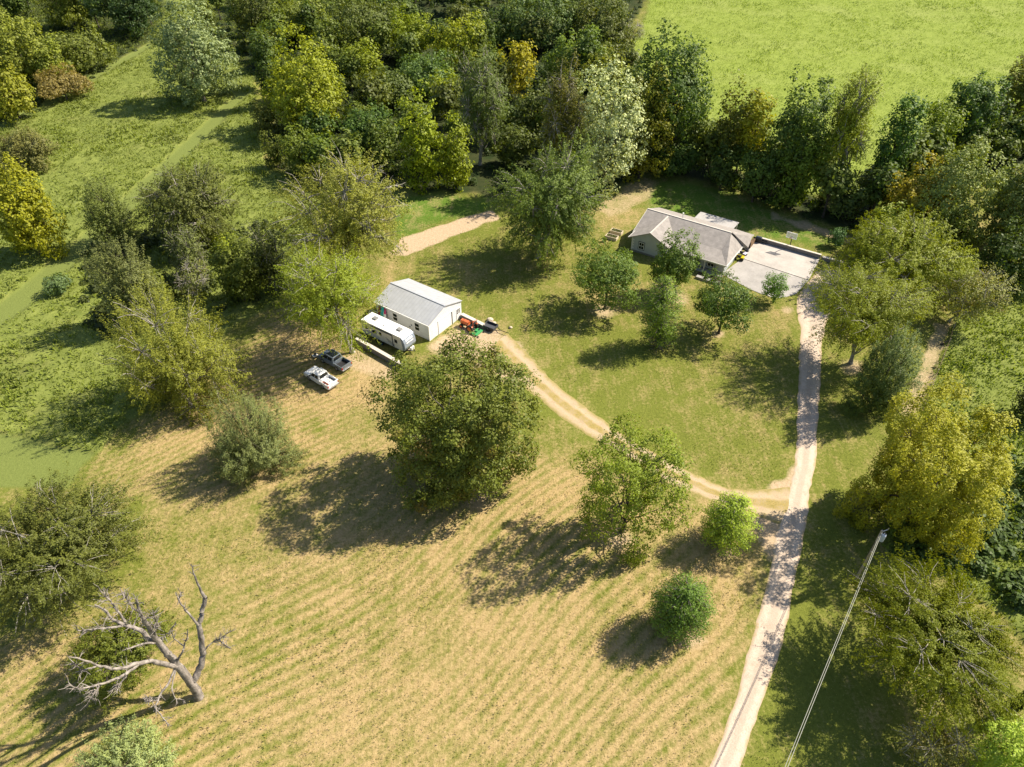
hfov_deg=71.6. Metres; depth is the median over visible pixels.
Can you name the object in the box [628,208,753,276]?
house
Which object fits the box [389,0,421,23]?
deciduous tree
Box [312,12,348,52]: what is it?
deciduous tree
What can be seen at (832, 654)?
power wire
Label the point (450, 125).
deciduous tree
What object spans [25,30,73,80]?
deciduous tree
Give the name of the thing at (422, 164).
deciduous tree
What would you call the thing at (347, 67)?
deciduous tree
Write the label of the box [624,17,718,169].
deciduous tree
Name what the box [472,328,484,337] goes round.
mower deck
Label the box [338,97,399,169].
deciduous tree
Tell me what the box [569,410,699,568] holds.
deciduous tree
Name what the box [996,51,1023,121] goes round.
deciduous tree
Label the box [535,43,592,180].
deciduous tree
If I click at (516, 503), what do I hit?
lawn grass
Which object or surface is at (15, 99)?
deciduous tree
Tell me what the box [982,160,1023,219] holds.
deciduous tree
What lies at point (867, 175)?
deciduous tree
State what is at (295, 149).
deciduous tree
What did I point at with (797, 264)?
basketball court
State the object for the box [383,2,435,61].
deciduous tree
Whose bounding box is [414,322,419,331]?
window
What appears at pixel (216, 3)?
deciduous tree
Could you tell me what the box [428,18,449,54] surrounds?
deciduous tree
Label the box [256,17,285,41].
deciduous tree
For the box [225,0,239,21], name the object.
deciduous tree
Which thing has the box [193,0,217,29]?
deciduous tree
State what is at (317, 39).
deciduous tree
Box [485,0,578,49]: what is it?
deciduous tree
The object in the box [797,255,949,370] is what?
deciduous tree
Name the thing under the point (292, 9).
deciduous tree
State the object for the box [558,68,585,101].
deciduous tree
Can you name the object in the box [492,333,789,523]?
farm track
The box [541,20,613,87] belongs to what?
deciduous tree
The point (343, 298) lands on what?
deciduous tree
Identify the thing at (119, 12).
deciduous tree
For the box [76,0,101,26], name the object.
deciduous tree
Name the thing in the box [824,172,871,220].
deciduous tree
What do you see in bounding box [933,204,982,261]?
deciduous tree
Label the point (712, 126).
deciduous tree
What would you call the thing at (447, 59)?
deciduous tree
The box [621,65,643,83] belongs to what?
deciduous tree
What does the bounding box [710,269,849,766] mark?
gravel driveway
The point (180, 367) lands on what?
deciduous tree
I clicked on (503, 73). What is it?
deciduous tree
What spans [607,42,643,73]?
deciduous tree
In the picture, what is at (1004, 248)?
deciduous tree
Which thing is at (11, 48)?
deciduous tree
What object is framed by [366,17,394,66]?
deciduous tree
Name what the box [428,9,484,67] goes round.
deciduous tree
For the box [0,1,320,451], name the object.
meadow grass
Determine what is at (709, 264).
window
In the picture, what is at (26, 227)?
deciduous tree
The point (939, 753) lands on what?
shrub
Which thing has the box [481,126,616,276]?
deciduous tree
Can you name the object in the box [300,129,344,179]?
deciduous tree
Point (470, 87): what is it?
deciduous tree
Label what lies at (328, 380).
white panel
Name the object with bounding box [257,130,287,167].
shrub
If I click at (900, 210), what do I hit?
deciduous tree
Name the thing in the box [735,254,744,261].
quad bike
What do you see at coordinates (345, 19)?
deciduous tree
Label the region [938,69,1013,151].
deciduous tree
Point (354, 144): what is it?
deciduous tree
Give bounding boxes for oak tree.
[569,235,641,312]
[647,227,704,294]
[691,267,757,335]
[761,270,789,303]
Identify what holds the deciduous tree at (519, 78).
on the ground at (692, 192)
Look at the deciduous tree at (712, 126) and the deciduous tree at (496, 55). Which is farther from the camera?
the deciduous tree at (496, 55)
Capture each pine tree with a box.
[634,274,686,353]
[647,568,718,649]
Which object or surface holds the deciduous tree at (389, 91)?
on the ground at (692, 192)
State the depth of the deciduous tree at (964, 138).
144.48 m
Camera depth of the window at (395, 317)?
109.87 m
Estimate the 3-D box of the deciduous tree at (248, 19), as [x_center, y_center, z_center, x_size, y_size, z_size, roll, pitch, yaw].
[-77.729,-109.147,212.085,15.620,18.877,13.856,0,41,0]
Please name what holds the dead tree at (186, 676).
on the ground at (692, 192)
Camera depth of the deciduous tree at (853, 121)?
127.50 m
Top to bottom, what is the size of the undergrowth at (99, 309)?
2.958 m
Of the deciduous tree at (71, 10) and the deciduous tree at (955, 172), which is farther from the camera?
the deciduous tree at (71, 10)
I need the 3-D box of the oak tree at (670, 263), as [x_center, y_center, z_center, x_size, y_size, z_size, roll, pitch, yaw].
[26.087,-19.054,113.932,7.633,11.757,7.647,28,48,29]
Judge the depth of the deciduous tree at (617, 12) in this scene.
222.08 m
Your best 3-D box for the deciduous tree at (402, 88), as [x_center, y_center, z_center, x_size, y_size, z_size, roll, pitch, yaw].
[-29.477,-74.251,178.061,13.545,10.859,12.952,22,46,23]
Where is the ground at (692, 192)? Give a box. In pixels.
[0,0,1023,766]
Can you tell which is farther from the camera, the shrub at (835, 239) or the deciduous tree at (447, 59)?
the deciduous tree at (447, 59)
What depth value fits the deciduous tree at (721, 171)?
142.46 m
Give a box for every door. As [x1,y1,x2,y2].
[439,313,451,332]
[456,307,459,319]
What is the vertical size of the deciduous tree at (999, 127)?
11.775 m
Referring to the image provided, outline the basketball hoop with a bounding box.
[786,231,797,244]
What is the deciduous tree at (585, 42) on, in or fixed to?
on the ground at (692, 192)
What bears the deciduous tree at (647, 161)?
on the ground at (692, 192)
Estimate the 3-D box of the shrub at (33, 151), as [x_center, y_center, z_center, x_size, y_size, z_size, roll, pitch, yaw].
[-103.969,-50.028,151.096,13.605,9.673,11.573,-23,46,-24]
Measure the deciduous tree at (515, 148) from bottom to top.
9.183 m
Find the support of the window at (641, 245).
in the house
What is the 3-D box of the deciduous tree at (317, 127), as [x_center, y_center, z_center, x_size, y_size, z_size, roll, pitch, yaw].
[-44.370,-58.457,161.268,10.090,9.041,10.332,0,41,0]
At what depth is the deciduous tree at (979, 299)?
106.05 m
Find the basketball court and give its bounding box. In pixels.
[744,242,818,279]
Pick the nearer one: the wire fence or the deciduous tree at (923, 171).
the wire fence
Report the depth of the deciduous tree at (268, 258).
112.89 m
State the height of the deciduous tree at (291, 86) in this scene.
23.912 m
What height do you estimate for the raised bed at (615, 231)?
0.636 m
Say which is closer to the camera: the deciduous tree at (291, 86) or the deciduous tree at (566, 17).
the deciduous tree at (291, 86)
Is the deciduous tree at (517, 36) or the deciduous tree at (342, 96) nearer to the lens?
the deciduous tree at (342, 96)
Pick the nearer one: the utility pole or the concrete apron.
the utility pole
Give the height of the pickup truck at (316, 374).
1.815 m
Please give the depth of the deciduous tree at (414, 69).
181.06 m
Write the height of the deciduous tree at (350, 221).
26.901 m
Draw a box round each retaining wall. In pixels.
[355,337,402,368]
[460,313,484,328]
[761,237,821,258]
[822,256,849,267]
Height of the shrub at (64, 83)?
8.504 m
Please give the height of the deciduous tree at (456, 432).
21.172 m
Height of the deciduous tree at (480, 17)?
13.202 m
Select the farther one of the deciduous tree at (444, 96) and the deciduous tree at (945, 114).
the deciduous tree at (444, 96)
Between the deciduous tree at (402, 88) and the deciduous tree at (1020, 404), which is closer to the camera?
the deciduous tree at (1020, 404)
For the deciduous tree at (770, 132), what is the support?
on the ground at (692, 192)
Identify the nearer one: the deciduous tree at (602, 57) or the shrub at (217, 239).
the shrub at (217, 239)
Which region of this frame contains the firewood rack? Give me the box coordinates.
[748,237,755,248]
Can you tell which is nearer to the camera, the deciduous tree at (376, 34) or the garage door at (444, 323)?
the garage door at (444, 323)
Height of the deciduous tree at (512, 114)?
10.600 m
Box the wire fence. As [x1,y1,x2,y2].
[922,322,955,410]
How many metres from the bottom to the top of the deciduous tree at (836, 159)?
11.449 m
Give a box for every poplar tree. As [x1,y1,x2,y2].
[144,0,246,106]
[573,54,651,199]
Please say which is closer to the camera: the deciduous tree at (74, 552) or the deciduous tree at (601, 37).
the deciduous tree at (74, 552)
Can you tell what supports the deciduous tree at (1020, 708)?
on the ground at (692, 192)
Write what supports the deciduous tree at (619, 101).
on the ground at (692, 192)
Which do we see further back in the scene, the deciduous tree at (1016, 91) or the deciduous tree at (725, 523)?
the deciduous tree at (1016, 91)
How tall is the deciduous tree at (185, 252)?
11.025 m
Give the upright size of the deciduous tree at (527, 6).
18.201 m
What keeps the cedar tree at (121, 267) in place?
on the ground at (692, 192)
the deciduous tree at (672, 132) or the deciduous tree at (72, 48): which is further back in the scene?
the deciduous tree at (72, 48)
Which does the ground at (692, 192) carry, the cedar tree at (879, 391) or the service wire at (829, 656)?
the cedar tree at (879, 391)
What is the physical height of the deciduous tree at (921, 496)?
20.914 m
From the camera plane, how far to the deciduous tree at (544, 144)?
145.58 m
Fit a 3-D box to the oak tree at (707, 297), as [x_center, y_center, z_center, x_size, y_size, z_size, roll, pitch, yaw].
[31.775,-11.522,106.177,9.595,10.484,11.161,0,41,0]
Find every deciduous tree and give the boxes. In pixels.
[0,0,34,17]
[0,7,60,83]
[0,56,36,125]
[0,151,70,259]
[0,460,167,648]
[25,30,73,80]
[30,0,87,31]
[38,36,59,55]
[49,21,119,75]
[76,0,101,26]
[78,0,160,37]
[87,270,260,427]
[125,154,252,260]
[131,265,173,309]
[157,219,212,280]
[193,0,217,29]
[204,230,268,305]
[208,0,224,20]
[223,0,276,51]
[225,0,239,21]
[241,214,296,298]
[246,27,280,102]
[246,28,277,59]
[250,26,283,67]
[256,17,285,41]
[256,20,350,135]
[258,3,288,49]
[263,137,417,282]
[263,234,388,363]
[264,22,288,63]
[267,0,340,41]
[272,0,296,14]
[273,57,301,92]
[276,121,319,178]
[295,0,320,35]
[296,103,339,139]
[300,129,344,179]
[305,33,332,67]
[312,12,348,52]
[316,0,339,21]
[320,0,401,55]
[322,70,350,111]
[324,42,347,75]
[330,125,367,180]
[332,29,350,55]
[332,51,363,93]
[337,35,383,90]
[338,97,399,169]
[345,100,372,133]
[350,69,389,107]
[357,326,549,512]
[364,116,404,176]
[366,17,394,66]
[368,78,394,115]
[369,63,424,111]
[370,0,391,13]
[382,15,404,55]
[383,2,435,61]
[385,48,460,99]
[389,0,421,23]
[392,101,436,146]
[393,30,421,57]
[394,78,446,194]
[424,68,462,117]
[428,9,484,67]
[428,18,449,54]
[428,76,467,130]
[436,110,474,192]
[437,46,459,71]
[441,110,472,142]
[445,0,471,32]
[450,40,510,165]
[460,76,481,120]
[462,20,491,58]
[467,0,490,10]
[469,6,488,32]
[477,18,498,49]
[480,44,505,70]
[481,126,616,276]
[484,59,516,87]
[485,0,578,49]
[487,121,541,170]
[488,96,520,133]
[491,22,508,51]
[495,38,537,100]
[499,0,520,38]
[510,0,537,13]
[511,75,556,143]
[519,11,552,55]
[530,103,589,159]
[534,93,573,147]
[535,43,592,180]
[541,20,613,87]
[549,0,578,14]
[554,0,581,42]
[558,0,636,50]
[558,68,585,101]
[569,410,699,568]
[570,28,604,92]
[578,44,632,99]
[583,117,608,152]
[585,0,604,17]
[590,17,613,49]
[597,41,613,63]
[601,0,625,34]
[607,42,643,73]
[613,81,634,109]
[615,60,682,183]
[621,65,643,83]
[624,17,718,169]
[644,113,675,146]
[649,135,708,177]
[653,112,680,146]
[676,110,711,163]
[696,127,725,175]
[697,491,764,557]
[698,117,721,159]
[698,123,725,168]
[701,141,747,191]
[711,69,760,166]
[735,87,777,168]
[736,142,784,207]
[741,124,775,165]
[758,64,838,201]
[758,153,791,196]
[771,107,832,210]
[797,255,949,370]
[807,137,838,189]
[814,154,861,217]
[820,63,888,211]
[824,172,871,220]
[824,204,992,316]
[832,370,1020,563]
[839,542,1023,760]
[857,158,901,209]
[857,160,904,222]
[859,199,908,243]
[869,150,955,235]
[870,90,932,209]
[893,131,933,190]
[904,121,952,173]
[905,134,1015,248]
[914,163,947,191]
[915,98,969,144]
[930,261,1020,330]
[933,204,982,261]
[936,139,960,177]
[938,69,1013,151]
[948,122,986,152]
[955,713,1023,766]
[957,133,990,178]
[971,215,1023,298]
[977,165,1023,260]
[982,123,1002,156]
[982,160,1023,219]
[983,129,1023,171]
[984,96,1017,136]
[986,114,1022,168]
[993,116,1023,168]
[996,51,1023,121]
[1000,691,1023,715]
[1004,106,1023,168]
[1007,385,1023,419]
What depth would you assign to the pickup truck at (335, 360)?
102.75 m
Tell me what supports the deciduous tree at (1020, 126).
on the ground at (692, 192)
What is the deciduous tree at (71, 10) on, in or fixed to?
on the ground at (692, 192)
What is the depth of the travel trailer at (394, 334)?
105.50 m
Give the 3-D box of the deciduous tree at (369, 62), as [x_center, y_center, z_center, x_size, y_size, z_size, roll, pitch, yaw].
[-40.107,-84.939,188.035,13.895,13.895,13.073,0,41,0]
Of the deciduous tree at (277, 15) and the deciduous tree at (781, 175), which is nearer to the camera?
the deciduous tree at (781, 175)
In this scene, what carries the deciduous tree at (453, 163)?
on the ground at (692, 192)
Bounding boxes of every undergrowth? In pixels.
[0,0,163,117]
[78,217,305,342]
[210,0,1023,228]
[889,453,1023,612]
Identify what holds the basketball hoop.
on the ground at (692, 192)
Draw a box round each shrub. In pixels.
[32,61,93,99]
[42,272,73,295]
[173,258,209,301]
[206,230,238,252]
[249,97,283,137]
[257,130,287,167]
[617,19,644,42]
[817,191,835,202]
[826,227,847,246]
[887,708,986,766]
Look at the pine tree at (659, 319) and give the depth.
101.88 m
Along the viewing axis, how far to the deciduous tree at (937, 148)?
135.77 m
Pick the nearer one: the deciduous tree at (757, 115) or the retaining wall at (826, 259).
the retaining wall at (826, 259)
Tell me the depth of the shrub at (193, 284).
113.97 m
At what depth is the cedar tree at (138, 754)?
58.08 m
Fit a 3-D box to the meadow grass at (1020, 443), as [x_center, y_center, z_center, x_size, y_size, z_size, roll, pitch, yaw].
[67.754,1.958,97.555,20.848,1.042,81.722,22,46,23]
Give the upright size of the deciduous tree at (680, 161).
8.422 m
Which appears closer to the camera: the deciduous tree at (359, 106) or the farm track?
the farm track
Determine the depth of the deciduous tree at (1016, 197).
121.58 m
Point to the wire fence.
(943, 356)
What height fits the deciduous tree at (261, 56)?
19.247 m
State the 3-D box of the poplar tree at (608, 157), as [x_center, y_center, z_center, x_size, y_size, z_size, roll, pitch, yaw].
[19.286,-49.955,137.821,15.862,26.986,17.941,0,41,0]
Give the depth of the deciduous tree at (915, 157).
133.76 m
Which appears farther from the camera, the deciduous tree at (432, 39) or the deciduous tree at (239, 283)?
the deciduous tree at (432, 39)
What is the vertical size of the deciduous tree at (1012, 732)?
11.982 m
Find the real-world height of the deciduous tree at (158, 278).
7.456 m
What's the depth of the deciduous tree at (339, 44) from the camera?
204.94 m
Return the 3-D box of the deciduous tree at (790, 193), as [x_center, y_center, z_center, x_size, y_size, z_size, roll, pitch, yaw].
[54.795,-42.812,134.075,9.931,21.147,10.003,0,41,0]
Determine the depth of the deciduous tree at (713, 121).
151.24 m
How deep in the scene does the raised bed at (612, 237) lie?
130.97 m
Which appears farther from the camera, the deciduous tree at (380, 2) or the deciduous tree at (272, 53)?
the deciduous tree at (380, 2)
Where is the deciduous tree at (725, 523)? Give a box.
[697,491,764,557]
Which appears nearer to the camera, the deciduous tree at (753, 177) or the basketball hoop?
the basketball hoop
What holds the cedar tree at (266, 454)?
on the ground at (692, 192)
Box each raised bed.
[605,233,618,240]
[610,228,622,235]
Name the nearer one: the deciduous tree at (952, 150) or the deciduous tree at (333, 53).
the deciduous tree at (952, 150)
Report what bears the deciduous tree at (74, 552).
on the ground at (692, 192)
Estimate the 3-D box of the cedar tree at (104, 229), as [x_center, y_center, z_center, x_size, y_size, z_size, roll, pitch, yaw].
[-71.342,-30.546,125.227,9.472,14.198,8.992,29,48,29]
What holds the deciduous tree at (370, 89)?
on the ground at (692, 192)
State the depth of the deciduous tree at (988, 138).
147.87 m
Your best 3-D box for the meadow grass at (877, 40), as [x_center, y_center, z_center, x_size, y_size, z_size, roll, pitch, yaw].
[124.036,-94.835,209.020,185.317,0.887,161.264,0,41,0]
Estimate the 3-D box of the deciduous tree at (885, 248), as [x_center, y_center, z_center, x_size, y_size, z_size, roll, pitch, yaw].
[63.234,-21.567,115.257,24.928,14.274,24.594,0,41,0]
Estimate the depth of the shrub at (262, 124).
163.37 m
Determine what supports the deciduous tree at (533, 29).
on the ground at (692, 192)
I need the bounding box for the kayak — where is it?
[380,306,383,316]
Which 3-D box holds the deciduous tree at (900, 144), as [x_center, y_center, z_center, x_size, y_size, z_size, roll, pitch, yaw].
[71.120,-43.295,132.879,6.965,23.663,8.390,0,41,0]
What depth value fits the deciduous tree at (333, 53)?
187.88 m
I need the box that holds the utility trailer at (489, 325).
[483,321,507,332]
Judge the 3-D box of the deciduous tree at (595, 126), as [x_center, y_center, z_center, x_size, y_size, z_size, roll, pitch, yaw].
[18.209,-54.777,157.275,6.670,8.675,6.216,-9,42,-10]
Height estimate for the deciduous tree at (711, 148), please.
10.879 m
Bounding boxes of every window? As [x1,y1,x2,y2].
[392,312,397,321]
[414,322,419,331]
[638,241,644,250]
[706,262,714,267]
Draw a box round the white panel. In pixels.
[324,378,333,383]
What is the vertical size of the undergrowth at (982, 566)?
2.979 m
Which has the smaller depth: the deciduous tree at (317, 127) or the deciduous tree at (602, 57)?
the deciduous tree at (317, 127)
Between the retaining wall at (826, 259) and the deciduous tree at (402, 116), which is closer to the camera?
the retaining wall at (826, 259)
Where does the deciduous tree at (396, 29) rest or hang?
on the ground at (692, 192)
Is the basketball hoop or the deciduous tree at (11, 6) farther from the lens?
the deciduous tree at (11, 6)
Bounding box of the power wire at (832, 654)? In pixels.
[788,533,881,765]
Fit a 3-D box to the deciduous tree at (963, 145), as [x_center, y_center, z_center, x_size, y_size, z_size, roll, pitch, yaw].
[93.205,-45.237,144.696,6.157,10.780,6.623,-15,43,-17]
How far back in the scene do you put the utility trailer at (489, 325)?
109.87 m
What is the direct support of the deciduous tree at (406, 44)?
on the ground at (692, 192)
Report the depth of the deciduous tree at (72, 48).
196.79 m
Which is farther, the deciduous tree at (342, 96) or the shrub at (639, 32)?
the shrub at (639, 32)
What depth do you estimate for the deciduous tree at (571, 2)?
227.15 m
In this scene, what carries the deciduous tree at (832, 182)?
on the ground at (692, 192)
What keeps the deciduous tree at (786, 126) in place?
on the ground at (692, 192)
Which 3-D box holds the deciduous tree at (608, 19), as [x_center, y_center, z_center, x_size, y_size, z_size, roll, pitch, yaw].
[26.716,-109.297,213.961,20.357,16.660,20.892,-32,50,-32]
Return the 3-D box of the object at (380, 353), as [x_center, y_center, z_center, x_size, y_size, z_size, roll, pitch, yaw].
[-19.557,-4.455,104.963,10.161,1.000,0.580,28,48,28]
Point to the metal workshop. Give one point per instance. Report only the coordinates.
(423, 311)
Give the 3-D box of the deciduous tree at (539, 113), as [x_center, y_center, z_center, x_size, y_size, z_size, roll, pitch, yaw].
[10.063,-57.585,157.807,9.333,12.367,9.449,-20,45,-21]
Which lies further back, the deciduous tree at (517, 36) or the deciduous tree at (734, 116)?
the deciduous tree at (517, 36)
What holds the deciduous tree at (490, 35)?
on the ground at (692, 192)
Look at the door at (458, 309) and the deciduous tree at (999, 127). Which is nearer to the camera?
the door at (458, 309)
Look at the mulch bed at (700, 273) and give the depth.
121.86 m
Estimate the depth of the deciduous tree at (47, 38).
198.63 m
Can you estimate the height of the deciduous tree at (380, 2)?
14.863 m
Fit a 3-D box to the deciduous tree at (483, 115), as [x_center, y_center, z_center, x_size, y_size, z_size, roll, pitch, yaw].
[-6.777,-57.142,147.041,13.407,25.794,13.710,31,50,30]
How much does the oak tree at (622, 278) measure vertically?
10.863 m
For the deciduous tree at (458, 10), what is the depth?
222.58 m
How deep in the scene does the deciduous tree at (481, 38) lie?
197.48 m
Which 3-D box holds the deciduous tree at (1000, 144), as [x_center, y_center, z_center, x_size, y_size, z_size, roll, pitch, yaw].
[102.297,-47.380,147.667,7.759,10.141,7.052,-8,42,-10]
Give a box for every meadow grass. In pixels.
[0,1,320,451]
[627,0,1023,177]
[882,287,1023,631]
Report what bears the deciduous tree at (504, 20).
on the ground at (692, 192)
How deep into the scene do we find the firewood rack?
128.83 m
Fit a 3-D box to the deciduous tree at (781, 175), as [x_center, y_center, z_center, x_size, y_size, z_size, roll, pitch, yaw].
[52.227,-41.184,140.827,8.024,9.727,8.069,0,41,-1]
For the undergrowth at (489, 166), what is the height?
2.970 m
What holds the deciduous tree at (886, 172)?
on the ground at (692, 192)
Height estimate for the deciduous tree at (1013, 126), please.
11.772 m
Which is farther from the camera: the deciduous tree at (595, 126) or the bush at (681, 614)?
the deciduous tree at (595, 126)
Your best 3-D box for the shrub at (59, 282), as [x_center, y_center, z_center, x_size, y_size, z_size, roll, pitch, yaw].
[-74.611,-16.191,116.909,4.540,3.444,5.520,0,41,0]
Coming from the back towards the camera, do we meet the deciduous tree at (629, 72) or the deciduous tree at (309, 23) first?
the deciduous tree at (309, 23)
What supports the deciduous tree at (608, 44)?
on the ground at (692, 192)
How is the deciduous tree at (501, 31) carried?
on the ground at (692, 192)
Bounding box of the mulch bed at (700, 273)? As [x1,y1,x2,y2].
[697,271,719,280]
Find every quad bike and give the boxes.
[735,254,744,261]
[738,250,746,255]
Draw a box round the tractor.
[459,318,478,332]
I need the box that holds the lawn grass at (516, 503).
[0,215,1021,766]
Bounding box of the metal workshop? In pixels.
[374,278,461,340]
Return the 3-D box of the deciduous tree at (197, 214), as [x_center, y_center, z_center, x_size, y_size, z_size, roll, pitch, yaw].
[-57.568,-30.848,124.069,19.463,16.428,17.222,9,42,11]
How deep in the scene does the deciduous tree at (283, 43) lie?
201.10 m
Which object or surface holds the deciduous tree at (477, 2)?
on the ground at (692, 192)
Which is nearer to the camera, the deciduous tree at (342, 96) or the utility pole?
the utility pole
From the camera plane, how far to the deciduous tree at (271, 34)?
197.91 m
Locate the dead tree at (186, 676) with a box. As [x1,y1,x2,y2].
[59,564,236,728]
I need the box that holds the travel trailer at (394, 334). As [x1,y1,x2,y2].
[361,312,415,351]
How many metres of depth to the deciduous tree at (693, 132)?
147.89 m
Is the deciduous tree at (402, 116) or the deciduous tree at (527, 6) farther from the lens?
the deciduous tree at (527, 6)
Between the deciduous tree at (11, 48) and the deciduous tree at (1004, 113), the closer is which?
the deciduous tree at (1004, 113)
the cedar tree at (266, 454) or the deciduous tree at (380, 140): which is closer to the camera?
the cedar tree at (266, 454)
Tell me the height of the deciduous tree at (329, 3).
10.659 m
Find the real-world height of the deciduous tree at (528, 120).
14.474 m
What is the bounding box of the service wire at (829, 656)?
[785,534,879,766]
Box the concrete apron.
[725,259,807,297]
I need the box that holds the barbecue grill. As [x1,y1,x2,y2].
[755,236,761,242]
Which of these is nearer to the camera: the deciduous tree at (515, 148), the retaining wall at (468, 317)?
the retaining wall at (468, 317)
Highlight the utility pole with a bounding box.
[854,528,888,579]
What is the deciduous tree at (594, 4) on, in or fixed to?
on the ground at (692, 192)
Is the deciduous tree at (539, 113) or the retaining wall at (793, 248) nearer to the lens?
the retaining wall at (793, 248)
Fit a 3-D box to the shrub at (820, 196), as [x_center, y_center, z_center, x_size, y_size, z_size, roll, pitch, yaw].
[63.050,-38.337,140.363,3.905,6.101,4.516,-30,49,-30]
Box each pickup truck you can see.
[304,366,338,389]
[317,349,352,371]
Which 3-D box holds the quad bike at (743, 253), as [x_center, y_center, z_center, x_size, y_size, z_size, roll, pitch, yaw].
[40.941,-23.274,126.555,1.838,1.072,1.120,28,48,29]
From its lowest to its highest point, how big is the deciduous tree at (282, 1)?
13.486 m
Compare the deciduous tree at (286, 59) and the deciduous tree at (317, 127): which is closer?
the deciduous tree at (317, 127)
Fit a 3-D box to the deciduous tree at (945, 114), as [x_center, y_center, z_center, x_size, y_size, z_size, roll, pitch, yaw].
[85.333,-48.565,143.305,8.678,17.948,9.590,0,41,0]
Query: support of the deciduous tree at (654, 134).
on the ground at (692, 192)
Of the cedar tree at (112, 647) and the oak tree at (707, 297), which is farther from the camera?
the oak tree at (707, 297)
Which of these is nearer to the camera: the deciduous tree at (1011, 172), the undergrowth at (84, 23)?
the deciduous tree at (1011, 172)
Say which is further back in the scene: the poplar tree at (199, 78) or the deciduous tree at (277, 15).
the deciduous tree at (277, 15)
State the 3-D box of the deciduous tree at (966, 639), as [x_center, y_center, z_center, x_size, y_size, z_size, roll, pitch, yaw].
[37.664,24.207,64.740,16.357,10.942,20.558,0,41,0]
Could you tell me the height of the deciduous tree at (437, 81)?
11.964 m
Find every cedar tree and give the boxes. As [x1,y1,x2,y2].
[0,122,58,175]
[63,594,181,713]
[70,712,182,766]
[75,170,146,247]
[76,230,169,330]
[199,385,311,484]
[840,319,929,419]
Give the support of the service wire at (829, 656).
attached to the utility pole
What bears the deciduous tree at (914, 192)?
on the ground at (692, 192)

